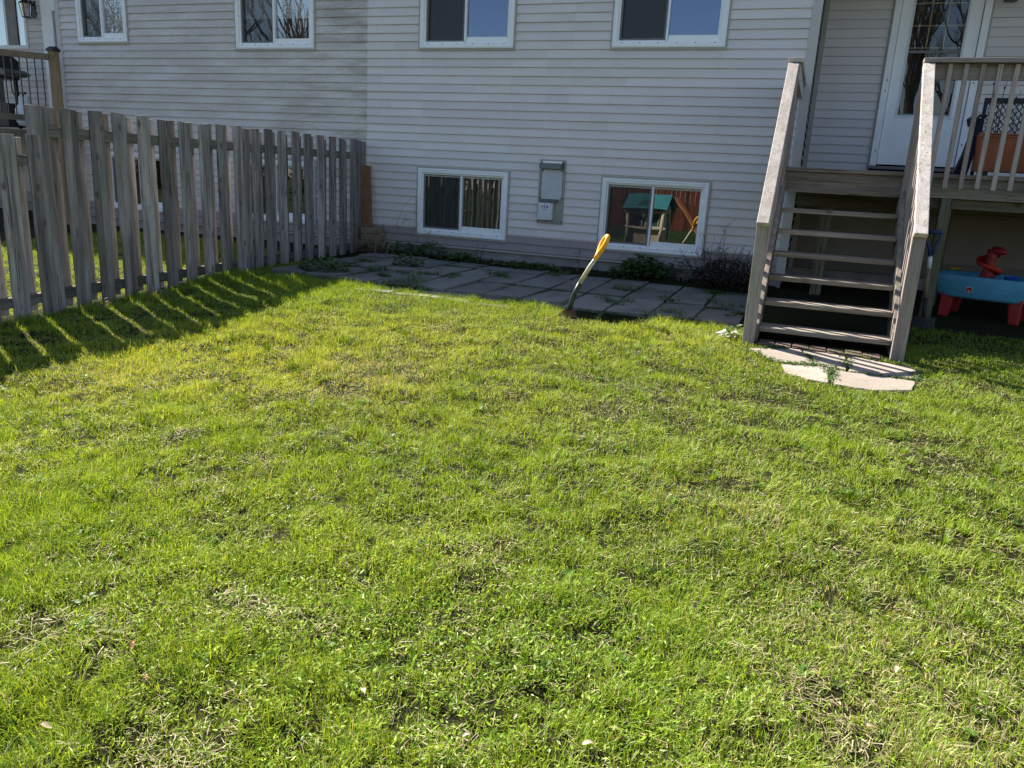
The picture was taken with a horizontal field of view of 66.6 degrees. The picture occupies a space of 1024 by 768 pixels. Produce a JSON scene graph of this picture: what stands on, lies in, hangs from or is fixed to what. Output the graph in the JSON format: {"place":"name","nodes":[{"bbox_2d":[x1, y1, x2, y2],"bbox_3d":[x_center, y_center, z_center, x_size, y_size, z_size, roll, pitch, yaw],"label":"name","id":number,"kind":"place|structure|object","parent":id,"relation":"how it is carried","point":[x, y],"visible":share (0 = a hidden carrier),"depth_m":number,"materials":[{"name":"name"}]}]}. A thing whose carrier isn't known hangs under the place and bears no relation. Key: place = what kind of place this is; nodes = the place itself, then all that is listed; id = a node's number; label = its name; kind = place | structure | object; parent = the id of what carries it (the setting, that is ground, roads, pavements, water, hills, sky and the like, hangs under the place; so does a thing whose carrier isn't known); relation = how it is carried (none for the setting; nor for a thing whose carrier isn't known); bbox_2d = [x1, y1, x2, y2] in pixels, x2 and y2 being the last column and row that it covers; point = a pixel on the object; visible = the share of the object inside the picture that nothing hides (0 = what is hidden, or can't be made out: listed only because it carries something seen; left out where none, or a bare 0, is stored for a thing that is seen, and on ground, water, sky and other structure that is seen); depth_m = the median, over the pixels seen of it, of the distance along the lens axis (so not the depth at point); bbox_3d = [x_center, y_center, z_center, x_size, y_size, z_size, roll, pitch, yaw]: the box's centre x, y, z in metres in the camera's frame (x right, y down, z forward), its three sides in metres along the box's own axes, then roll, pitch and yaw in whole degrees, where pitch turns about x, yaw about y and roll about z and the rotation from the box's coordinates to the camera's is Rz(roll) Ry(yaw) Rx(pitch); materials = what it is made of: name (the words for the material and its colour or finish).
{"place":"outdoors","nodes":[
{"label":"outdoors","id":0,"kind":"place"},
{"bbox_2d":[271,252,747,327],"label":"patio","id":1,"kind":"structure","parent":0,"point":[478,282],"depth_m":8.29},
{"bbox_2d":[296,256,349,272],"bbox_3d":[-2.078,-1.301,8.574,0.648,0.202,0.526,8,16,19],"label":"weed","id":2,"kind":"object","parent":1,"relation":"on","point":[331,266],"visible":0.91,"depth_m":8.52,"materials":[{"name":"green plant"}]},
{"bbox_2d":[337,259,361,265],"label":"joint weed","id":3,"kind":"object","parent":1,"relation":"on","point":[349,263],"visible":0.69,"depth_m":9.14,"materials":[{"name":"green plant"}]},
{"bbox_2d":[354,257,376,262],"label":"joint weed","id":4,"kind":"object","parent":1,"relation":"on","point":[365,260],"visible":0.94,"depth_m":9.48,"materials":[{"name":"green plant"}]},
{"bbox_2d":[363,262,388,270],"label":"joint weed","id":5,"kind":"object","parent":1,"relation":"on","point":[374,268],"visible":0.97,"depth_m":8.92,"materials":[{"name":"green plant"}]},
{"bbox_2d":[379,276,406,288],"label":"joint weed","id":6,"kind":"object","parent":1,"relation":"on","point":[396,284],"visible":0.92,"depth_m":7.99,"materials":[{"name":"green plant"}]},
{"bbox_2d":[376,270,410,276],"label":"joint weed","id":7,"kind":"object","parent":1,"relation":"on","point":[381,273],"visible":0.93,"depth_m":8.52,"materials":[{"name":"green plant"}]},
{"bbox_2d":[395,273,430,289],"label":"joint weed","id":8,"kind":"object","parent":1,"relation":"on","point":[415,282],"visible":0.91,"depth_m":8.00,"materials":[{"name":"green plant"}]},
{"bbox_2d":[410,269,445,277],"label":"joint weed","id":9,"kind":"object","parent":1,"relation":"on","point":[433,273],"visible":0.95,"depth_m":8.72,"materials":[{"name":"green plant"}]},
{"bbox_2d":[444,271,462,277],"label":"joint weed","id":10,"kind":"object","parent":1,"relation":"on","point":[454,274],"visible":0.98,"depth_m":8.75,"materials":[{"name":"green plant"}]},
{"bbox_2d":[484,269,511,277],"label":"joint weed","id":11,"kind":"object","parent":1,"relation":"on","point":[500,273],"visible":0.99,"depth_m":8.99,"materials":[{"name":"green plant"}]},
{"bbox_2d":[496,294,525,303],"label":"joint weed","id":12,"kind":"object","parent":1,"relation":"on","point":[505,298],"visible":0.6,"depth_m":7.50,"materials":[{"name":"green plant"}]},
{"bbox_2d":[542,269,571,275],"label":"joint weed","id":13,"kind":"object","parent":1,"relation":"on","point":[562,272],"visible":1,"depth_m":9.42,"materials":[{"name":"green plant"}]},
{"bbox_2d":[591,294,633,305],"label":"joint weed","id":14,"kind":"object","parent":1,"relation":"on","point":[612,300],"visible":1,"depth_m":7.75,"materials":[{"name":"green plant"}]},
{"bbox_2d":[609,283,641,292],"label":"joint weed","id":15,"kind":"object","parent":1,"relation":"on","point":[626,287],"visible":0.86,"depth_m":8.46,"materials":[{"name":"green plant"}]},
{"bbox_2d":[634,300,698,322],"bbox_3d":[1.396,-0.662,7.126,0.601,0.132,0.695,1,15,-8],"label":"joint weed","id":16,"kind":"object","parent":1,"relation":"on","point":[679,317],"visible":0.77,"depth_m":7.09,"materials":[{"name":"green plant"}]},
{"bbox_2d":[658,295,682,301],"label":"joint weed","id":17,"kind":"object","parent":1,"relation":"on","point":[669,299],"visible":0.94,"depth_m":7.97,"materials":[{"name":"green plant"}]},
{"bbox_2d":[703,289,725,293],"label":"joint weed","id":18,"kind":"object","parent":1,"relation":"on","point":[712,291],"visible":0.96,"depth_m":8.67,"materials":[{"name":"green plant"}]},
{"bbox_2d":[704,294,745,309],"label":"joint weed","id":19,"kind":"object","parent":1,"relation":"on","point":[712,301],"visible":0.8,"depth_m":7.88,"materials":[{"name":"green plant"}]},
{"bbox_2d":[725,309,744,316],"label":"joint weed","id":20,"kind":"object","parent":1,"relation":"on","point":[736,313],"visible":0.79,"depth_m":7.41,"materials":[{"name":"green plant"}]},
{"bbox_2d":[0,208,1023,767],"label":"ground","id":21,"kind":"structure","parent":0,"point":[976,318],"depth_m":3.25,"materials":[{"name":"green plant"}]},
{"bbox_2d":[0,46,69,224],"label":"deck","id":22,"kind":"structure","parent":21,"relation":"on","point":[52,57],"depth_m":11.74,"materials":[{"name":"brown wood"}]},
{"bbox_2d":[0,56,29,128],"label":"barbecue","id":23,"kind":"object","parent":22,"relation":"on","point":[12,106],"visible":0.58,"depth_m":12.83,"materials":[{"name":"black metal"}]},
{"bbox_2d":[10,77,29,125],"bbox_3d":[-8.000,-4.605,12.725,0.462,0.759,0.306,8,16,19],"label":"propane tank","id":24,"kind":"object","parent":22,"relation":"on","point":[20,110],"visible":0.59,"depth_m":12.63,"materials":[{"name":"white metal"}]},
{"bbox_2d":[38,721,53,728],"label":"dry leaf","id":25,"kind":"object","parent":21,"relation":"on","point":[45,724],"visible":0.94,"depth_m":1.96,"materials":[{"name":"beige plant"}]},
{"bbox_2d":[82,295,122,308],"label":"dry grass tuft","id":26,"kind":"object","parent":21,"relation":"on","point":[107,300],"visible":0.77,"depth_m":6.75,"materials":[{"name":"beige plant"}]},
{"bbox_2d":[129,640,134,649],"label":"dry leaf","id":27,"kind":"object","parent":21,"relation":"on","point":[131,645],"visible":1,"depth_m":2.26,"materials":[{"name":"orange plant"}]},
{"bbox_2d":[130,283,178,297],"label":"dry grass tuft","id":28,"kind":"object","parent":21,"relation":"on","point":[152,289],"visible":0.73,"depth_m":7.19,"materials":[{"name":"plant"}]},
{"bbox_2d":[0,105,365,323],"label":"fence","id":29,"kind":"object","parent":21,"relation":"on","point":[41,160],"visible":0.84,"depth_m":7.25,"materials":[{"name":"grey wood"}]},
{"bbox_2d":[361,165,371,226],"bbox_3d":[-1.969,-2.547,10.564,0.175,0.807,0.050,8,16,19],"label":"board","id":30,"kind":"object","parent":29,"relation":"attached to","point":[366,186],"visible":0.92,"depth_m":10.54,"materials":[{"name":"brown wood"}]},
{"bbox_2d":[358,241,384,251],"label":"weed","id":31,"kind":"object","parent":21,"relation":"on","point":[370,246],"visible":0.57,"depth_m":10.49,"materials":[{"name":"green plant"}]},
{"bbox_2d":[347,196,419,253],"bbox_3d":[-1.759,-2.108,10.360,1.065,0.808,0.628,-1,16,-16],"label":"dry weed","id":32,"kind":"object","parent":21,"relation":"on","point":[369,248],"visible":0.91,"depth_m":10.33,"materials":[{"name":"brown plant"}]},
{"bbox_2d":[386,241,425,255],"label":"weed","id":33,"kind":"object","parent":21,"relation":"on","point":[396,247],"visible":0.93,"depth_m":10.36,"materials":[{"name":"green plant"}]},
{"bbox_2d":[391,254,424,267],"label":"weed","id":34,"kind":"object","parent":21,"relation":"on","point":[408,262],"visible":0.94,"depth_m":9.21,"materials":[{"name":"green plant"}]},
{"bbox_2d":[399,200,431,255],"bbox_3d":[-1.260,-2.101,10.329,0.363,0.811,0.372,-9,19,-37],"label":"dry weed","id":35,"kind":"object","parent":21,"relation":"on","point":[420,229],"visible":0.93,"depth_m":10.36,"materials":[{"name":"beige plant"}]},
{"bbox_2d":[417,241,449,258],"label":"weed","id":36,"kind":"object","parent":21,"relation":"on","point":[428,247],"visible":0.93,"depth_m":10.25,"materials":[{"name":"green plant"}]},
{"bbox_2d":[437,250,475,262],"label":"weed","id":37,"kind":"object","parent":21,"relation":"on","point":[449,255],"visible":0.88,"depth_m":10.09,"materials":[{"name":"green plant"}]},
{"bbox_2d":[459,731,472,736],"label":"dry leaf","id":38,"kind":"object","parent":21,"relation":"on","point":[466,733],"visible":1,"depth_m":1.97,"materials":[{"name":"beige plant"}]},
{"bbox_2d":[459,251,479,262],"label":"weed","id":39,"kind":"object","parent":21,"relation":"on","point":[470,256],"visible":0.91,"depth_m":10.05,"materials":[{"name":"green plant"}]},
{"bbox_2d":[0,0,1023,291],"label":"house","id":40,"kind":"structure","parent":21,"relation":"on","point":[652,122],"depth_m":9.79,"materials":[{"name":"beige plastic"}]},
{"bbox_2d":[0,0,29,48],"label":"window","id":41,"kind":"structure","parent":40,"relation":"in","point":[13,27],"depth_m":13.80,"materials":[{"name":"white plastic"}]},
{"bbox_2d":[17,0,36,17],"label":"wall lantern","id":42,"kind":"object","parent":40,"relation":"attached to","point":[32,7],"depth_m":13.45,"materials":[{"name":"black metal"}]},
{"bbox_2d":[40,0,57,107],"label":"trim","id":43,"kind":"structure","parent":40,"relation":"in","point":[46,6],"depth_m":13.50,"materials":[{"name":"white plastic"}]},
{"bbox_2d":[74,0,129,44],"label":"window","id":44,"kind":"structure","parent":40,"relation":"in","point":[98,22],"depth_m":11.72,"materials":[{"name":"white plastic"}]},
{"bbox_2d":[110,150,162,212],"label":"window","id":45,"kind":"structure","parent":40,"relation":"in","point":[135,152],"depth_m":12.32,"materials":[{"name":"white plastic"}]},
{"bbox_2d":[234,0,315,50],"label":"window","id":46,"kind":"structure","parent":40,"relation":"in","point":[260,25],"depth_m":10.78,"materials":[{"name":"white plastic"}]},
{"bbox_2d":[251,158,316,226],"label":"window","id":47,"kind":"structure","parent":40,"relation":"in","point":[276,161],"depth_m":11.30,"materials":[{"name":"white plastic"}]},
{"bbox_2d":[416,166,510,242],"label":"window","id":48,"kind":"structure","parent":40,"relation":"in","point":[459,203],"depth_m":10.43,"materials":[{"name":"white plastic"}]},
{"bbox_2d":[418,0,517,50],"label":"window","id":49,"kind":"structure","parent":40,"relation":"in","point":[442,23],"depth_m":10.56,"materials":[{"name":"white plastic"}]},
{"bbox_2d":[536,159,566,224],"bbox_3d":[0.481,-2.404,9.762,0.340,0.780,0.100,8,16,19],"label":"meter box","id":50,"kind":"object","parent":40,"relation":"attached to","point":[551,187],"depth_m":9.77,"materials":[{"name":"metal"}]},
{"bbox_2d":[596,176,711,258],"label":"window","id":51,"kind":"structure","parent":40,"relation":"in","point":[648,216],"depth_m":10.24,"materials":[{"name":"white plastic"}]},
{"bbox_2d":[610,0,732,49],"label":"window","id":52,"kind":"structure","parent":40,"relation":"in","point":[636,24],"depth_m":9.64,"materials":[{"name":"white plastic"}]},
{"bbox_2d":[867,0,995,171],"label":"door","id":53,"kind":"structure","parent":40,"relation":"in","point":[896,129],"depth_m":9.16,"materials":[{"name":"white plastic"}]},
{"bbox_2d":[506,259,558,270],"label":"weed","id":54,"kind":"object","parent":21,"relation":"on","point":[523,265],"visible":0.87,"depth_m":9.71,"materials":[{"name":"green plant"}]},
{"bbox_2d":[370,249,747,289],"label":"leaf litter","id":55,"kind":"object","parent":21,"relation":"on","point":[494,263],"visible":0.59,"depth_m":9.86,"materials":[{"name":"plant"}]},
{"bbox_2d":[561,234,609,317],"bbox_3d":[0.643,-0.879,6.919,0.384,0.910,0.116,5,15,6],"label":"shovel","id":56,"kind":"object","parent":21,"relation":"on","point":[603,243],"visible":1,"depth_m":6.89,"materials":[{"name":"yellow plastic"}]},
{"bbox_2d":[579,739,594,744],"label":"dry leaf","id":57,"kind":"object","parent":21,"relation":"on","point":[587,741],"visible":1,"depth_m":1.97,"materials":[{"name":"beige plant"}]},
{"bbox_2d":[254,255,926,382],"bbox_3d":[0.422,-0.831,7.701,6.392,0.177,3.666,8,16,19],"label":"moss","id":58,"kind":"object","parent":21,"relation":"on","point":[829,370],"visible":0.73,"depth_m":6.02,"materials":[{"name":"green plant"}]},
{"bbox_2d":[608,253,668,280],"bbox_3d":[1.520,-1.411,9.350,0.760,0.316,0.565,8,16,19],"label":"leafy bush","id":59,"kind":"object","parent":21,"relation":"on","point":[633,268],"visible":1,"depth_m":9.26,"materials":[{"name":"green plant"}]},
{"bbox_2d":[660,257,699,281],"bbox_3d":[1.991,-1.352,9.202,0.522,0.290,0.409,8,16,19],"label":"leafy plant","id":60,"kind":"object","parent":21,"relation":"on","point":[669,267],"visible":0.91,"depth_m":9.17,"materials":[{"name":"green plant"}]},
{"bbox_2d":[679,218,752,292],"bbox_3d":[2.444,-1.479,8.857,1.131,0.833,0.770,8,16,19],"label":"dead shrub","id":61,"kind":"object","parent":21,"relation":"on","point":[734,274],"visible":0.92,"depth_m":8.83,"materials":[{"name":"brown plant"}]},
{"bbox_2d":[716,324,742,338],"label":"withered plant","id":62,"kind":"object","parent":21,"relation":"on","point":[724,331],"visible":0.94,"depth_m":6.33,"materials":[{"name":"white plant"}]},
{"bbox_2d":[758,339,774,347],"bbox_3d":[2.023,-0.313,6.211,0.120,0.054,0.195,8,16,19],"label":"brick","id":63,"kind":"object","parent":21,"relation":"on","point":[762,342],"visible":0.57,"depth_m":6.16,"materials":[{"name":"grey brick"}]},
{"bbox_2d":[750,348,812,363],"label":"paving slab","id":64,"kind":"structure","parent":21,"relation":"on","point":[791,354],"depth_m":5.88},
{"bbox_2d":[775,341,791,347],"bbox_3d":[2.143,-0.294,6.171,0.120,0.051,0.195,8,16,19],"label":"brick","id":65,"kind":"object","parent":21,"relation":"on","point":[781,343],"visible":0.61,"depth_m":6.14,"materials":[{"name":"brick"}]},
{"bbox_2d":[792,343,808,350],"bbox_3d":[2.261,-0.275,6.123,0.120,0.052,0.195,8,16,19],"label":"brick","id":66,"kind":"object","parent":21,"relation":"on","point":[798,346],"visible":0.62,"depth_m":6.08,"materials":[{"name":"brick"}]},
{"bbox_2d":[781,364,828,384],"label":"paving slab","id":67,"kind":"structure","parent":21,"relation":"on","point":[815,373],"depth_m":5.47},
{"bbox_2d":[809,345,825,352],"bbox_3d":[2.378,-0.255,6.075,0.120,0.052,0.195,8,16,19],"label":"brick","id":68,"kind":"object","parent":21,"relation":"on","point":[819,348],"visible":0.69,"depth_m":6.03,"materials":[{"name":"brown brick"}]},
{"bbox_2d":[802,350,845,370],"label":"paving slab","id":69,"kind":"structure","parent":21,"relation":"on","point":[826,358],"depth_m":5.81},
{"bbox_2d":[827,348,843,354],"bbox_3d":[2.493,-0.232,6.021,0.120,0.050,0.195,8,16,19],"label":"brick","id":70,"kind":"object","parent":21,"relation":"on","point":[835,352],"visible":0.52,"depth_m":5.99,"materials":[{"name":"brown brick"}]},
{"bbox_2d":[742,63,934,361],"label":"stairs","id":71,"kind":"structure","parent":21,"relation":"on","point":[911,228],"depth_m":6.31,"materials":[{"name":"grey wood"}]},
{"bbox_2d":[844,349,861,357],"bbox_3d":[2.609,-0.215,5.970,0.120,0.056,0.195,8,16,19],"label":"brick","id":72,"kind":"object","parent":21,"relation":"on","point":[857,353],"visible":0.55,"depth_m":5.91,"materials":[{"name":"brick"}]},
{"bbox_2d":[864,722,876,727],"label":"dry leaf","id":73,"kind":"object","parent":21,"relation":"on","point":[869,724],"visible":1,"depth_m":2.07,"materials":[{"name":"beige plant"}]},
{"bbox_2d":[862,352,880,360],"bbox_3d":[2.728,-0.194,5.928,0.120,0.050,0.195,8,16,19],"label":"brick","id":74,"kind":"object","parent":21,"relation":"on","point":[876,357],"visible":0.6,"depth_m":5.89,"materials":[{"name":"brick"}]},
{"bbox_2d":[832,370,914,391],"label":"paving slab","id":75,"kind":"structure","parent":21,"relation":"on","point":[858,381],"depth_m":5.29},
{"bbox_2d":[848,356,919,379],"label":"paving slab","id":76,"kind":"structure","parent":21,"relation":"on","point":[862,365],"depth_m":5.61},
{"bbox_2d":[779,57,1023,317],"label":"deck","id":77,"kind":"structure","parent":21,"relation":"on","point":[979,194],"depth_m":6.86,"materials":[{"name":"grey wood"}]},
{"bbox_2d":[952,114,986,174],"bbox_3d":[4.460,-2.325,7.633,0.213,0.594,0.094,8,16,19],"label":"folded chair","id":78,"kind":"object","parent":77,"relation":"on","point":[977,131],"visible":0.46,"depth_m":7.61,"materials":[{"name":"blue fabric"}]},
{"bbox_2d":[970,98,1023,177],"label":"lattice trellis","id":79,"kind":"object","parent":77,"relation":"on","point":[1005,101],"visible":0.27,"depth_m":7.60,"materials":[{"name":"black metal"}]},
{"bbox_2d":[971,81,1023,175],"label":"planter box","id":80,"kind":"object","parent":77,"relation":"on","point":[1007,155],"visible":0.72,"depth_m":7.38,"materials":[{"name":"ceramic"}]},
{"bbox_2d":[911,230,942,328],"bbox_3d":[3.729,-0.848,6.983,0.202,1.041,0.136,8,16,19],"label":"shovel","id":81,"kind":"object","parent":21,"relation":"on","point":[923,320],"visible":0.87,"depth_m":7.01,"materials":[{"name":"black plastic"}]},
{"bbox_2d":[937,246,1023,325],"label":"water table","id":82,"kind":"object","parent":21,"relation":"on","point":[988,282],"visible":0.94,"depth_m":7.55,"materials":[{"name":"blue plastic"}]},
{"bbox_2d":[950,267,967,269],"bbox_3d":[4.593,-1.183,8.024,0.172,0.030,0.081,8,16,19],"label":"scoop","id":83,"kind":"object","parent":82,"relation":"on","point":[954,268],"visible":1,"depth_m":8.01,"materials":[{"name":"yellow plastic"}]},
{"bbox_2d":[1004,276,1020,280],"bbox_3d":[4.823,-0.973,7.540,0.136,0.130,0.136,8,16,19],"label":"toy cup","id":84,"kind":"object","parent":82,"relation":"in","point":[1013,278],"visible":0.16,"depth_m":7.49,"materials":[{"name":"plastic"}]},
{"bbox_3d":[-1.910,-1.848,10.701,0.310,0.082,0.240,8,16,18],"label":"stone block","id":85,"kind":"object","parent":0,"visible":0},
{"bbox_2d":[359,240,385,246],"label":"stone block","id":86,"kind":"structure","parent":85,"relation":"on","point":[364,243],"depth_m":10.60,"materials":[{"name":"grey stone"}]},
{"bbox_2d":[361,233,384,240],"bbox_3d":[-1.898,-2.011,10.656,0.262,0.082,0.240,8,16,18],"label":"stone block","id":87,"kind":"object","parent":86,"relation":"on","point":[372,238],"depth_m":10.55,"materials":[{"name":"grey stone"}]},
{"bbox_2d":[361,227,383,233],"bbox_3d":[-1.902,-2.095,10.638,0.238,0.082,0.240,8,16,19],"label":"stone block","id":88,"kind":"object","parent":87,"relation":"on","point":[372,230],"depth_m":10.54,"materials":[{"name":"grey stone"}]}
]}

